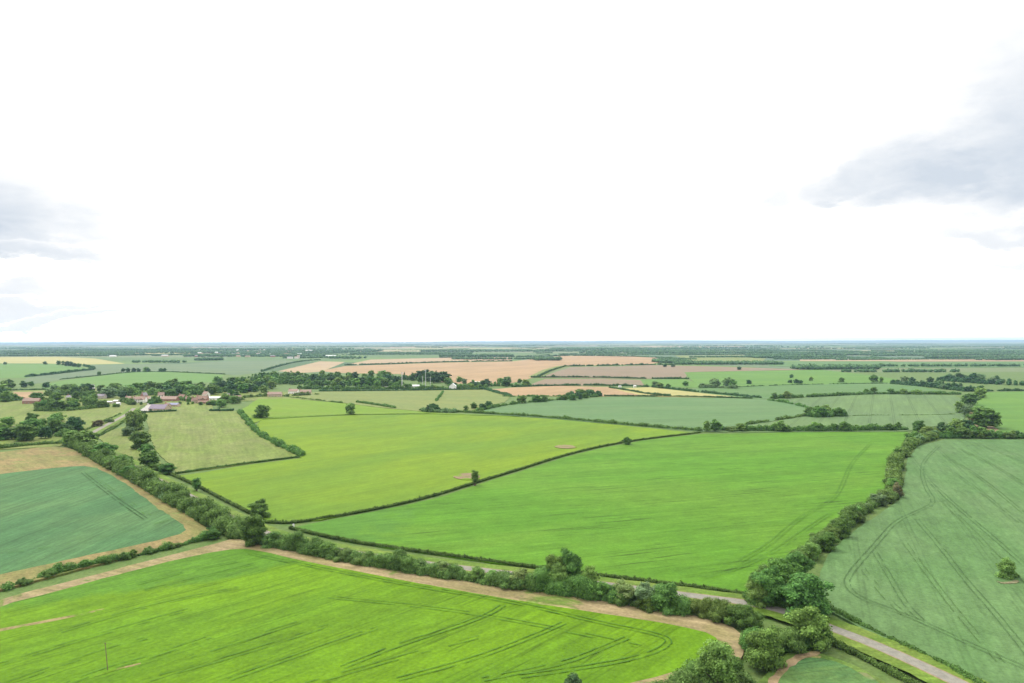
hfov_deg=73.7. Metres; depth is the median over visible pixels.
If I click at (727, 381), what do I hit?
willow tree
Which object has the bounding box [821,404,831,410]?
ash tree
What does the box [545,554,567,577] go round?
oak tree
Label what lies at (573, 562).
oak tree
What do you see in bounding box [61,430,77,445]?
ash tree
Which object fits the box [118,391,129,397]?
dark tree
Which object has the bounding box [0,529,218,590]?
hedge
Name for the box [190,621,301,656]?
wheel track
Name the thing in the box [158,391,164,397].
cottage
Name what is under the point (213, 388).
oak tree
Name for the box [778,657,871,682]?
field
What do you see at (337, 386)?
thicket
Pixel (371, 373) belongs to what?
oak tree
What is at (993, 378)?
willow tree
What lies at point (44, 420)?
oak tree
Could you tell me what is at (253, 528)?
oak tree
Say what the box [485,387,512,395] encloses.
hedge
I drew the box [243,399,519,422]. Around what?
field
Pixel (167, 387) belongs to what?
dark tree
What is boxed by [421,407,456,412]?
thicket
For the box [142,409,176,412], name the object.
hedge
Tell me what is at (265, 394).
thicket
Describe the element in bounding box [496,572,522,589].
bush
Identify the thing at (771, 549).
wheel track
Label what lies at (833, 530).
bush
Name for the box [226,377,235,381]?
oak tree
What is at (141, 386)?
oak tree
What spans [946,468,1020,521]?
wheel track
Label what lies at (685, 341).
hills
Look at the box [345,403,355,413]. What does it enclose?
ash tree
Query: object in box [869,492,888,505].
willow tree
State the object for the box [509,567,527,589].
elder tree
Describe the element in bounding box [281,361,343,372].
field
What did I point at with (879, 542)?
wheel track
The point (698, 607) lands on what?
bush
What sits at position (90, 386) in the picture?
dark tree
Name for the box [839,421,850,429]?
oak tree
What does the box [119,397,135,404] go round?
thicket
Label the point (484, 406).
dark tree
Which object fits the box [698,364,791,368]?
field
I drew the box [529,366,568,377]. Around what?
field
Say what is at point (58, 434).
thicket
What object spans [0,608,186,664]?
wheel track
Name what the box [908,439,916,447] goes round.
ash tree
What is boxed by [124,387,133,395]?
oak tree
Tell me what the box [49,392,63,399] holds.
oak tree
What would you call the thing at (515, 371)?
field
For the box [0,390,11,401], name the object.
ash tree
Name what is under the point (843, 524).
oak tree
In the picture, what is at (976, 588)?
wheel track
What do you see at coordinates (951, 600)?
wheel track
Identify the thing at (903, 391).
ash tree
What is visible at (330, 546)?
oak tree
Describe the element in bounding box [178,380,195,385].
oak tree
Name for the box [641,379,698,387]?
field
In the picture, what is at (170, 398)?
barn
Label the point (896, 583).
wheel track
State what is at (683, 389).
hedge
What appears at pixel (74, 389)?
dark tree
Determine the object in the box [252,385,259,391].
oak tree
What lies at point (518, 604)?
wheel track
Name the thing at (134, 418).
ash tree
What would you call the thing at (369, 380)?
oak tree
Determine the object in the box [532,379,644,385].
field
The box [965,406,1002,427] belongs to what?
oak tree
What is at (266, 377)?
ash tree
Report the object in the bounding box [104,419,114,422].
bush
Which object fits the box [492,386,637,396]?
field
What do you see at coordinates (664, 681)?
bush
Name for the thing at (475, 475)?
poplar tree
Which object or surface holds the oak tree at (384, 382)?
on the ground
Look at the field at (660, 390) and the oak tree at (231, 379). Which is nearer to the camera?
the field at (660, 390)
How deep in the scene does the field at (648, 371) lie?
2042.80 m
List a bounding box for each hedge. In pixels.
[0,439,61,448]
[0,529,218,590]
[7,388,46,390]
[24,364,95,376]
[61,435,246,538]
[63,371,224,378]
[79,413,120,431]
[97,419,124,436]
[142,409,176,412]
[168,472,250,513]
[175,455,301,473]
[209,408,233,410]
[236,409,305,455]
[258,529,538,591]
[261,359,320,371]
[262,413,410,417]
[265,431,700,523]
[284,396,342,402]
[288,526,744,593]
[319,387,484,390]
[345,360,511,364]
[356,400,395,407]
[419,408,702,430]
[435,390,443,400]
[439,354,637,357]
[475,393,598,410]
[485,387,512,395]
[502,394,560,396]
[511,383,761,397]
[531,374,688,378]
[533,565,692,616]
[537,365,566,375]
[567,363,679,365]
[604,394,751,397]
[609,386,670,394]
[700,382,881,387]
[720,423,908,430]
[738,412,805,424]
[748,489,899,582]
[767,398,812,407]
[769,391,960,397]
[828,637,921,682]
[831,606,985,682]
[848,413,953,415]
[883,431,939,496]
[939,425,1023,438]
[987,388,1023,390]
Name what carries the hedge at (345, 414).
on the ground
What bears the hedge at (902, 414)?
on the ground
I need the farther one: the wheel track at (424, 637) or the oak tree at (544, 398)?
the oak tree at (544, 398)
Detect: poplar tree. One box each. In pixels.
[191,477,201,490]
[471,470,478,485]
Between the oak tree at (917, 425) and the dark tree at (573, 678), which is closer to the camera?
the dark tree at (573, 678)
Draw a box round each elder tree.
[434,560,447,577]
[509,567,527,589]
[613,579,635,605]
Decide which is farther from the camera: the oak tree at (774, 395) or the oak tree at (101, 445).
the oak tree at (774, 395)
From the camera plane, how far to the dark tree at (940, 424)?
666.61 m
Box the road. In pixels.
[92,408,966,682]
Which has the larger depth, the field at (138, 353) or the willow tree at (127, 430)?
the field at (138, 353)
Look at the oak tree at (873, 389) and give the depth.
1134.78 m
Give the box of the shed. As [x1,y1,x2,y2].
[170,403,180,406]
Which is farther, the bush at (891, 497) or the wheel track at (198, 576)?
the bush at (891, 497)
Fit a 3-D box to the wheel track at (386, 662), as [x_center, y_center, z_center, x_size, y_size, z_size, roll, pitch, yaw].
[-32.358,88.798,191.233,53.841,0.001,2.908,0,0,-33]
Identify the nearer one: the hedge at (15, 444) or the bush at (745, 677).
the bush at (745, 677)
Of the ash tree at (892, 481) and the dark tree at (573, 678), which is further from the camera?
the ash tree at (892, 481)
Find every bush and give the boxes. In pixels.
[14,577,32,585]
[40,569,54,577]
[100,556,111,563]
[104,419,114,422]
[118,552,131,559]
[142,546,158,553]
[151,463,162,470]
[165,541,175,549]
[173,493,186,505]
[332,547,352,562]
[349,551,375,566]
[445,564,465,578]
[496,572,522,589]
[613,590,636,606]
[634,593,654,612]
[644,679,675,682]
[667,668,714,682]
[689,597,713,619]
[705,597,734,622]
[723,603,765,629]
[725,426,737,430]
[736,671,756,682]
[775,625,806,653]
[809,531,835,545]
[820,524,842,539]
[827,518,851,528]
[856,511,865,522]
[873,489,896,502]
[893,460,904,469]
[899,448,912,456]
[904,431,925,439]
[919,426,940,432]
[966,431,974,437]
[975,433,987,438]
[1002,432,1016,437]
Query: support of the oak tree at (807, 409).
on the field at (891, 408)
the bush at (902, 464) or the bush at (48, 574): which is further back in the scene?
the bush at (902, 464)
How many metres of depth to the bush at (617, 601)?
229.21 m
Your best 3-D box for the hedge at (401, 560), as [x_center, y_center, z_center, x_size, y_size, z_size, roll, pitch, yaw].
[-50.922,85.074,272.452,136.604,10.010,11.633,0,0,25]
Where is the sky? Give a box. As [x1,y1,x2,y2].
[0,0,1023,342]
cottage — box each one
[22,397,40,403]
[97,394,106,398]
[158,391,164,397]
[191,397,197,402]
[267,391,282,396]
[288,388,298,393]
[449,383,455,388]
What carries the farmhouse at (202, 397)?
on the field at (184, 436)
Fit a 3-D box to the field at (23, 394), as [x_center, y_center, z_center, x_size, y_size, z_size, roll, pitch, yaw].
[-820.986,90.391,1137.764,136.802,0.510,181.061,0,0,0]
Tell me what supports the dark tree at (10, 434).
on the field at (18, 411)
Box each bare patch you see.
[453,473,479,479]
[554,445,576,448]
[996,578,1019,583]
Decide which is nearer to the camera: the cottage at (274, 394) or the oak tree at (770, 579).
the oak tree at (770, 579)
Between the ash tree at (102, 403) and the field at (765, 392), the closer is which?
the ash tree at (102, 403)
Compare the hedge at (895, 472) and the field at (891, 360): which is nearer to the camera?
the hedge at (895, 472)
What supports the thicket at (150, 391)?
on the ground
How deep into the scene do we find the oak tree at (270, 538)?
295.78 m
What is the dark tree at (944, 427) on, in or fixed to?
on the ground
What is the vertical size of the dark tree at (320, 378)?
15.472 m
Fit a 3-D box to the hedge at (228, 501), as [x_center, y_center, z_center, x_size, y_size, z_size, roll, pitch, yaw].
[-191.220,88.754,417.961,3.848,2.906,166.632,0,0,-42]
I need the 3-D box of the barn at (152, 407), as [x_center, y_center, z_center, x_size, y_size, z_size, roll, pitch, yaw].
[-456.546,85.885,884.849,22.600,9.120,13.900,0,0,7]
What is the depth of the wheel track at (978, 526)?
325.51 m
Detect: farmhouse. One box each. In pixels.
[133,395,146,402]
[196,394,208,400]
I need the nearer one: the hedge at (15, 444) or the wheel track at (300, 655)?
the wheel track at (300, 655)
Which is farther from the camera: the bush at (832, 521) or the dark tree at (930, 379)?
the dark tree at (930, 379)
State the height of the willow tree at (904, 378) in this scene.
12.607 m
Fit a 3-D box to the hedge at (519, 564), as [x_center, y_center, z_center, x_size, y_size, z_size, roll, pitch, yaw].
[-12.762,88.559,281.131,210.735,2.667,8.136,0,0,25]
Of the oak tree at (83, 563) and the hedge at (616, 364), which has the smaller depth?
the oak tree at (83, 563)
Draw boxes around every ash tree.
[0,383,12,391]
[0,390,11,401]
[0,416,15,426]
[33,402,39,408]
[46,413,63,424]
[56,412,66,420]
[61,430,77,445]
[63,397,75,403]
[82,396,90,404]
[95,400,108,407]
[123,410,144,432]
[178,384,189,390]
[216,399,227,406]
[221,393,229,399]
[228,395,236,403]
[235,396,241,403]
[258,385,267,392]
[263,375,269,382]
[267,381,276,388]
[269,377,279,384]
[333,377,342,384]
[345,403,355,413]
[351,378,361,386]
[373,380,380,386]
[466,566,484,581]
[522,379,529,385]
[547,561,566,582]
[581,565,600,582]
[693,639,738,682]
[702,420,710,430]
[736,423,746,430]
[744,579,770,608]
[773,420,787,430]
[782,391,791,397]
[783,605,833,651]
[803,542,820,560]
[811,422,820,430]
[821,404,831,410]
[886,478,898,487]
[892,447,902,452]
[899,388,907,393]
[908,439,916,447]
[911,389,921,394]
[948,418,964,427]
[953,401,965,412]
[972,426,990,437]
[974,388,986,397]
[987,429,996,438]
[994,557,1015,579]
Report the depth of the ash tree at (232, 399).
984.34 m
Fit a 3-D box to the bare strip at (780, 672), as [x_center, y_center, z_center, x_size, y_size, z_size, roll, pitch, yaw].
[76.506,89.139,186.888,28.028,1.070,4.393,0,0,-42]
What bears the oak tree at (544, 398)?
on the ground
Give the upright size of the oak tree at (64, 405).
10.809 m
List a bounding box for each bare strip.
[0,608,103,630]
[94,663,140,676]
[768,651,820,682]
[858,672,878,682]
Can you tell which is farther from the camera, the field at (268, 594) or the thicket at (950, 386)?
the thicket at (950, 386)
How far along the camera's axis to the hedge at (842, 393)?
1118.86 m
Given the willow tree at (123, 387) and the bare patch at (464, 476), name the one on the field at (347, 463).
the bare patch at (464, 476)
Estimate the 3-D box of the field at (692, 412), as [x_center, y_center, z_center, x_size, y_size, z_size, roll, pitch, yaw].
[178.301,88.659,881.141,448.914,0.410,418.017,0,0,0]
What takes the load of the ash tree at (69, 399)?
on the field at (18, 411)
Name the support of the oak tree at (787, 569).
on the ground
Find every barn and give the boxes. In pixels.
[148,404,170,410]
[161,396,179,400]
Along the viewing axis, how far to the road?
202.81 m
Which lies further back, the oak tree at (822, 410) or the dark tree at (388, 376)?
the dark tree at (388, 376)
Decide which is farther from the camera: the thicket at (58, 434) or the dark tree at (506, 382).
the dark tree at (506, 382)
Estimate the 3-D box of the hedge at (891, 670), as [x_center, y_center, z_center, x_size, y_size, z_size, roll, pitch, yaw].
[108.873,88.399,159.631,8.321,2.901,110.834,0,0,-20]
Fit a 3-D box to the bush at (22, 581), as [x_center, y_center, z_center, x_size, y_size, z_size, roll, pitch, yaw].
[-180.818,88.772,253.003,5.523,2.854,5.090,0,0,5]
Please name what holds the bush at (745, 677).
on the field at (770, 673)
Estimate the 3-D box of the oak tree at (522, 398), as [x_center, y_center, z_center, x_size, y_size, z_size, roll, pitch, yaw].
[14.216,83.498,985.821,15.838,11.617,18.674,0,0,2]
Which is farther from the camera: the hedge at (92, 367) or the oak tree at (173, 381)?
the hedge at (92, 367)
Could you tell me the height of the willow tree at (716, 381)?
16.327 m
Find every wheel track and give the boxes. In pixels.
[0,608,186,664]
[4,637,146,682]
[59,586,238,631]
[64,636,210,682]
[82,473,146,518]
[138,561,235,584]
[145,563,253,590]
[149,624,331,679]
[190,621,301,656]
[227,626,381,679]
[250,553,671,677]
[305,635,477,682]
[334,596,640,646]
[340,605,505,667]
[396,622,565,680]
[482,636,629,680]
[701,513,831,576]
[739,444,870,560]
[844,447,1022,667]
[873,553,923,618]
[902,542,1004,661]
[917,519,1023,652]
[930,480,1023,562]
[938,498,1023,587]
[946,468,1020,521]
[947,456,1021,512]
[960,449,1021,481]
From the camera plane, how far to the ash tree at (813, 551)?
278.19 m
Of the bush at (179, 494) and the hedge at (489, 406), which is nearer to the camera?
the bush at (179, 494)
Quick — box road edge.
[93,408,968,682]
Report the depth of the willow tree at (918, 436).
593.80 m
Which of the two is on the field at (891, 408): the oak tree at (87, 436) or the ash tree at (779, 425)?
the ash tree at (779, 425)
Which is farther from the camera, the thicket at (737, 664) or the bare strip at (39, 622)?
the bare strip at (39, 622)
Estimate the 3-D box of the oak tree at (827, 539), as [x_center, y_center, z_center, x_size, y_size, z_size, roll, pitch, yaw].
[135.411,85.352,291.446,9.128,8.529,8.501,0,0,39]
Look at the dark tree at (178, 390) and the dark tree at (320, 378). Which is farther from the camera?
the dark tree at (320, 378)
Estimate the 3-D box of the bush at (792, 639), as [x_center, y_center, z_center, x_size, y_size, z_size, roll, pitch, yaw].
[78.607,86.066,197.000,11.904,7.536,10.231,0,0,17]
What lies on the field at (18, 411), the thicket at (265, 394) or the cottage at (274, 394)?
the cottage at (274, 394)
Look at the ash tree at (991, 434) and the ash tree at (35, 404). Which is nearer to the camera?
the ash tree at (991, 434)
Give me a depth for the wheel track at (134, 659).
190.15 m
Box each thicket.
[0,392,23,401]
[0,423,83,436]
[33,404,105,410]
[43,386,88,395]
[53,428,78,437]
[83,389,129,395]
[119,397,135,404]
[126,385,192,395]
[146,396,161,403]
[178,394,193,401]
[188,382,267,394]
[210,396,244,404]
[242,391,317,397]
[247,370,426,380]
[250,374,403,385]
[297,384,487,388]
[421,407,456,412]
[448,379,531,385]
[570,390,601,395]
[641,645,744,682]
[698,383,737,388]
[738,625,832,655]
[741,580,833,613]
[805,408,847,416]
[890,379,975,390]
[936,375,1023,385]
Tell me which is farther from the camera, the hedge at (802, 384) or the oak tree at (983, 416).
the hedge at (802, 384)
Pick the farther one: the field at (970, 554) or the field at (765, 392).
the field at (765, 392)
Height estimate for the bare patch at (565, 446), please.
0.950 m
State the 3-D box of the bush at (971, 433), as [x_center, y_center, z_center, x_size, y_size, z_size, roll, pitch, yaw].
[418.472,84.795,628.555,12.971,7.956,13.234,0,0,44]
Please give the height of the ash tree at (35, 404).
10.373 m
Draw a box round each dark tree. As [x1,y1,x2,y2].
[0,427,18,438]
[19,381,28,387]
[38,426,52,437]
[42,382,49,387]
[55,424,74,431]
[66,416,85,429]
[70,386,79,394]
[80,383,94,390]
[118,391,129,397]
[163,385,172,389]
[173,385,182,394]
[218,380,227,386]
[227,382,236,390]
[247,383,255,391]
[256,379,268,386]
[308,374,317,380]
[314,381,323,386]
[315,376,324,380]
[328,375,335,380]
[357,377,365,385]
[383,374,391,380]
[391,376,400,382]
[424,371,433,379]
[427,372,440,382]
[438,371,447,380]
[478,404,486,408]
[480,379,491,385]
[501,379,510,386]
[564,672,581,682]
[926,377,933,381]
[936,422,944,430]
[939,425,955,432]
[954,373,963,377]
[960,420,976,430]
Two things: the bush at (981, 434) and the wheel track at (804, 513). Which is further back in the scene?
the bush at (981, 434)
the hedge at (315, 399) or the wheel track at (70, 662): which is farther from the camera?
the hedge at (315, 399)
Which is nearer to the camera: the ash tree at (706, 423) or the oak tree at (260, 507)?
the oak tree at (260, 507)
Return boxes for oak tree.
[0,427,8,439]
[8,382,15,387]
[11,424,39,440]
[19,418,43,426]
[25,413,39,420]
[28,392,44,399]
[38,400,47,406]
[39,418,47,425]
[44,419,64,432]
[45,398,64,409]
[48,568,59,573]
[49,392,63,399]
[60,402,71,409]
[61,384,72,390]
[66,400,80,407]
[68,384,81,390]
[70,391,81,399]
[72,430,99,442]
[78,559,91,567]
[79,393,89,401]
[88,398,97,405]
[89,442,118,451]
[96,385,104,391]
[104,454,133,462]
[109,384,118,388]
[118,465,135,477]
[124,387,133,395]
[127,431,150,448]
[130,549,137,556]
[132,382,146,390]
[132,409,147,424]
[137,443,154,456]
[137,450,159,466]
[145,381,155,389]
[155,382,164,388]
[158,463,176,474]
[163,389,176,395]
[167,378,177,386]
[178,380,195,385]
[203,383,219,393]
[203,526,221,538]
[212,376,222,382]
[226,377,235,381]
[237,384,248,392]
[237,513,268,546]
[247,498,270,517]
[251,405,270,417]
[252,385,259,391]
[260,531,284,548]
[312,542,337,557]
[362,376,378,386]
[368,370,374,376]
[381,378,389,386]
[444,377,452,383]
[470,402,477,407]
[516,396,526,402]
[532,395,541,401]
[541,396,547,401]
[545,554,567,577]
[560,547,583,576]
[569,394,576,399]
[595,581,612,599]
[621,437,631,444]
[651,582,680,616]
[655,383,663,387]
[710,419,722,430]
[727,380,736,386]
[743,625,787,671]
[750,564,789,607]
[760,557,803,583]
[771,392,777,398]
[779,572,835,616]
[785,551,815,574]
[803,407,814,412]
[815,407,828,416]
[818,531,840,550]
[833,407,842,415]
[833,518,850,538]
[837,509,858,523]
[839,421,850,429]
[869,374,878,381]
[870,387,877,393]
[883,423,894,429]
[886,388,895,393]
[912,420,925,431]
[943,427,959,435]
[956,426,971,437]
[960,393,981,404]
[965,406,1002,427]
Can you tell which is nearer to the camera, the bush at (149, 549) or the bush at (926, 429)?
the bush at (149, 549)
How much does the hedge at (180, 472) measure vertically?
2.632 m
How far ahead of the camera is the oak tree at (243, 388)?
1184.06 m
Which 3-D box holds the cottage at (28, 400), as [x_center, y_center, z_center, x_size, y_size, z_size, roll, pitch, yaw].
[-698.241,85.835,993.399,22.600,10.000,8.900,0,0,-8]
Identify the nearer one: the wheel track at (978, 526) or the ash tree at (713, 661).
the ash tree at (713, 661)
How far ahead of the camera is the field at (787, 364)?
2598.27 m
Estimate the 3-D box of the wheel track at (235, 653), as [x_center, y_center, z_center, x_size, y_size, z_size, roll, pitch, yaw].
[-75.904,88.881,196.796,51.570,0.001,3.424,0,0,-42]
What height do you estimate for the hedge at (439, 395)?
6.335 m
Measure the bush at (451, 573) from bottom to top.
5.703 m
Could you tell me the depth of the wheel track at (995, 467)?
475.97 m
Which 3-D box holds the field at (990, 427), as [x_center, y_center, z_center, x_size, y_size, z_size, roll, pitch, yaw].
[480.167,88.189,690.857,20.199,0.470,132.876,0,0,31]
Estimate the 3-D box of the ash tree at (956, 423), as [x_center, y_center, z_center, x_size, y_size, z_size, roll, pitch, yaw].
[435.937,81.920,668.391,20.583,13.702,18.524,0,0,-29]
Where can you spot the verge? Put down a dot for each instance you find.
(899, 664)
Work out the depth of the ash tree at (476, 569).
253.37 m
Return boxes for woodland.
[0,343,1023,371]
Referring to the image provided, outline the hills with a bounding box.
[0,340,1023,343]
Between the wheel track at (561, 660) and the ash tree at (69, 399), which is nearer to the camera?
the wheel track at (561, 660)
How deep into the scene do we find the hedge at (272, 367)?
2538.37 m
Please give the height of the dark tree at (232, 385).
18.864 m
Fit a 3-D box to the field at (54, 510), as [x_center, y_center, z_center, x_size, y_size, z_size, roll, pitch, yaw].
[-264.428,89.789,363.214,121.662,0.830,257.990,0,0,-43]
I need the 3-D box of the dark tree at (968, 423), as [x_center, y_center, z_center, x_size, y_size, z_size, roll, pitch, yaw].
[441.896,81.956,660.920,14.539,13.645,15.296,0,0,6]
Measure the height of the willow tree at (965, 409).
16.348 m
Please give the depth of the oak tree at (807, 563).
257.23 m
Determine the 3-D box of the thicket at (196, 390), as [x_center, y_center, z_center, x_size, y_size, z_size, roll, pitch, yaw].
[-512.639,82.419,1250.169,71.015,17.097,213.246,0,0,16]
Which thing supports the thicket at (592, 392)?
on the ground
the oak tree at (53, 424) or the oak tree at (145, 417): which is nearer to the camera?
the oak tree at (53, 424)
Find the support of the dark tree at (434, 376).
on the ground
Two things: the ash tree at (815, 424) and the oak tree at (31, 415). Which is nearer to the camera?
the ash tree at (815, 424)
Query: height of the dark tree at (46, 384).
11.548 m
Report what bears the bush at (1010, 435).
on the ground
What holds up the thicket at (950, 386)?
on the ground
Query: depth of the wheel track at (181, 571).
265.21 m
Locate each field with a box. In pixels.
[0,357,123,363]
[0,364,85,377]
[0,388,300,449]
[0,447,209,591]
[0,466,185,573]
[0,549,717,682]
[14,392,42,397]
[20,360,297,385]
[41,372,223,388]
[60,353,189,353]
[99,426,160,470]
[146,401,296,473]
[181,414,697,523]
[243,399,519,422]
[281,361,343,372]
[296,432,908,590]
[299,390,509,411]
[324,356,660,383]
[352,357,511,364]
[390,346,469,347]
[483,397,804,431]
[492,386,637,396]
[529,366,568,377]
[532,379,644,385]
[541,365,806,378]
[612,387,733,397]
[640,346,741,347]
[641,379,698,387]
[675,355,765,360]
[685,370,896,387]
[693,383,942,398]
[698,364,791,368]
[704,394,971,432]
[733,351,1023,352]
[757,651,885,682]
[768,361,1023,367]
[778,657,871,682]
[800,359,977,360]
[818,439,1023,682]
[973,391,1023,433]
[974,424,998,430]
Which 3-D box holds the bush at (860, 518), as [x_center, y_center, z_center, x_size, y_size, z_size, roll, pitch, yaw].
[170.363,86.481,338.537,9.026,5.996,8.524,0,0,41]
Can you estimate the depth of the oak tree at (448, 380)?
1400.07 m
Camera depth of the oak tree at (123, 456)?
480.14 m
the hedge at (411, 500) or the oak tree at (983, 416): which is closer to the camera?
the hedge at (411, 500)
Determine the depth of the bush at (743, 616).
212.43 m
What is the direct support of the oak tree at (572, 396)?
on the field at (692, 412)
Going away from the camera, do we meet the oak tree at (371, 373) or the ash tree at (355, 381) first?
the ash tree at (355, 381)
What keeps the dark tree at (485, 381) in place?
on the ground
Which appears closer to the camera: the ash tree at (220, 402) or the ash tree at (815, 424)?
the ash tree at (815, 424)
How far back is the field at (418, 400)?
1069.97 m
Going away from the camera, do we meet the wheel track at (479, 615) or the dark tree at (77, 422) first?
the wheel track at (479, 615)
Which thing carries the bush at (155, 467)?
on the verge
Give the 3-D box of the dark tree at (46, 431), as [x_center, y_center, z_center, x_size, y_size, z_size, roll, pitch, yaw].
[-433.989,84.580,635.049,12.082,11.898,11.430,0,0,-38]
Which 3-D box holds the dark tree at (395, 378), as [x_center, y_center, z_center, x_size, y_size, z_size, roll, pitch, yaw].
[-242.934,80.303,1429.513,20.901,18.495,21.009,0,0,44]
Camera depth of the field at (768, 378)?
1653.53 m
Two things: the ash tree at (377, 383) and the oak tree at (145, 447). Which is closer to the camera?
the oak tree at (145, 447)
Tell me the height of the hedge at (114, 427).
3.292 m
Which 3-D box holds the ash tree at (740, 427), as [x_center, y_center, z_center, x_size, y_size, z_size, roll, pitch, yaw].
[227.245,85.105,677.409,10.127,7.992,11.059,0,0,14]
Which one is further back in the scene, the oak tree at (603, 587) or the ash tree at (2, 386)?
the ash tree at (2, 386)
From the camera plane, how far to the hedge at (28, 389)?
1267.54 m
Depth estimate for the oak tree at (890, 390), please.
1134.52 m
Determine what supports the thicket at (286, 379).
on the ground
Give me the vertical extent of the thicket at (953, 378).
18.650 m
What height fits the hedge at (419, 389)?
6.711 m
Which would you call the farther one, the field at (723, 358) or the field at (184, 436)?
the field at (723, 358)
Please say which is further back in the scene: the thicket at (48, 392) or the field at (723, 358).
the field at (723, 358)
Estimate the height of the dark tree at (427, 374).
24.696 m
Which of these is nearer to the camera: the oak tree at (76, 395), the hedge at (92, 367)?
the oak tree at (76, 395)
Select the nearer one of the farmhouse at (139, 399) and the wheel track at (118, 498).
the wheel track at (118, 498)
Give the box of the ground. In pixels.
[0,342,1023,682]
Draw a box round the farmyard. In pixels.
[141,403,150,410]
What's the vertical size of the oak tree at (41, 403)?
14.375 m
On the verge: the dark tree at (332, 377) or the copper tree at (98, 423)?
the copper tree at (98, 423)
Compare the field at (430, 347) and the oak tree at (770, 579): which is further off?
the field at (430, 347)
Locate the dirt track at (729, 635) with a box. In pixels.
[0,539,743,682]
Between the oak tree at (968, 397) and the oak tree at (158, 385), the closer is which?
the oak tree at (968, 397)
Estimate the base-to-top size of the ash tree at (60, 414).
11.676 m
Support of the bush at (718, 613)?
on the ground
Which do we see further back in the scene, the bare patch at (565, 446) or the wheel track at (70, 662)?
the bare patch at (565, 446)
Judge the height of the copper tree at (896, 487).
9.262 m
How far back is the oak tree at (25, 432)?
615.66 m
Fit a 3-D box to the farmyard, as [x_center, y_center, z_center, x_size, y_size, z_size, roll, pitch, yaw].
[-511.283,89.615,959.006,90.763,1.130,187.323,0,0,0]
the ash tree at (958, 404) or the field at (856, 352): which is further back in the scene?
the field at (856, 352)
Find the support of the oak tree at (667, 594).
on the ground
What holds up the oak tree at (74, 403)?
on the field at (18, 411)
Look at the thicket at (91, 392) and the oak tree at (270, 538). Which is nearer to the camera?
the oak tree at (270, 538)
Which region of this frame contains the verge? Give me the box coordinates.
[88,408,988,682]
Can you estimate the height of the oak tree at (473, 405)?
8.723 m
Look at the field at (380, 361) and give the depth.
3167.69 m
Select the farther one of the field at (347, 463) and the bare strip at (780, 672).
the field at (347, 463)
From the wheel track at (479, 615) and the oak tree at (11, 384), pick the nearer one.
the wheel track at (479, 615)
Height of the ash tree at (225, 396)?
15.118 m
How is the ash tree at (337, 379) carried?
on the ground
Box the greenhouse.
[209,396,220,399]
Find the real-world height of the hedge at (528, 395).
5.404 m
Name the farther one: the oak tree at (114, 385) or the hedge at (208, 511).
the oak tree at (114, 385)
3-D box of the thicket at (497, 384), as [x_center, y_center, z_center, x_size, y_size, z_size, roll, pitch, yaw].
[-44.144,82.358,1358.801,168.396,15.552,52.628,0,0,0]
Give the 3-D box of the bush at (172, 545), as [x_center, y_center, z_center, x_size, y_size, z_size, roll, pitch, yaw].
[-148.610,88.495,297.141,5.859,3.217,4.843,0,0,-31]
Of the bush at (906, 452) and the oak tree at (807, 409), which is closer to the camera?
the bush at (906, 452)
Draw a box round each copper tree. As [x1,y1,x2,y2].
[92,420,103,426]
[892,482,904,496]
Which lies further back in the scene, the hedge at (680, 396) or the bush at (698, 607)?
the hedge at (680, 396)
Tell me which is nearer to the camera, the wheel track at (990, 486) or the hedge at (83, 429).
the wheel track at (990, 486)
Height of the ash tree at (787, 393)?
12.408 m
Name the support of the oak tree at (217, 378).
on the ground
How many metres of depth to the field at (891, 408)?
868.76 m
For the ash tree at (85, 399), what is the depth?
960.02 m
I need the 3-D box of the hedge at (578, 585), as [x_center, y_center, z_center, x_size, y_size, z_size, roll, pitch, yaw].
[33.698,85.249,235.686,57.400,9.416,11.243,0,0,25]
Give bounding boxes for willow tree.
[48,384,58,391]
[100,386,117,397]
[118,385,128,392]
[121,426,134,435]
[631,581,656,604]
[710,379,720,385]
[722,377,734,385]
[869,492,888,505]
[900,376,907,381]
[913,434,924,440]
[960,403,974,415]
[976,373,985,378]
[985,377,996,381]
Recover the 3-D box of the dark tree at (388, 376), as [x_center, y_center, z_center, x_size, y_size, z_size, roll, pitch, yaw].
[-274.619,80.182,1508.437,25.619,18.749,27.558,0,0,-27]
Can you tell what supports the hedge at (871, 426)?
on the ground
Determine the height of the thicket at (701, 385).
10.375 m
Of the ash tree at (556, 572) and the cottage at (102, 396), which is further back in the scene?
the cottage at (102, 396)
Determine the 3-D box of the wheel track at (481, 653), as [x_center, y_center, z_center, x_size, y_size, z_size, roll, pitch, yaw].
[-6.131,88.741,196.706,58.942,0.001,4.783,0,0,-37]
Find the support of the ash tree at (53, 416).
on the field at (18, 411)
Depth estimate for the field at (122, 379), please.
1663.86 m
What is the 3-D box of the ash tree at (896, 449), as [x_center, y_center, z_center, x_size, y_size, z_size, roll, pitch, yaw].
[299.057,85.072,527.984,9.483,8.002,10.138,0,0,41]
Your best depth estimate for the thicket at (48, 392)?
1150.01 m
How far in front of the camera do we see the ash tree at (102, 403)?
929.38 m
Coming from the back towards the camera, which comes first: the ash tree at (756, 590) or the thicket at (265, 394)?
the thicket at (265, 394)
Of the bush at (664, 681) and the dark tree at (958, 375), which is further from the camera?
the dark tree at (958, 375)
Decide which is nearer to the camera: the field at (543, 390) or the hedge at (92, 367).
the field at (543, 390)

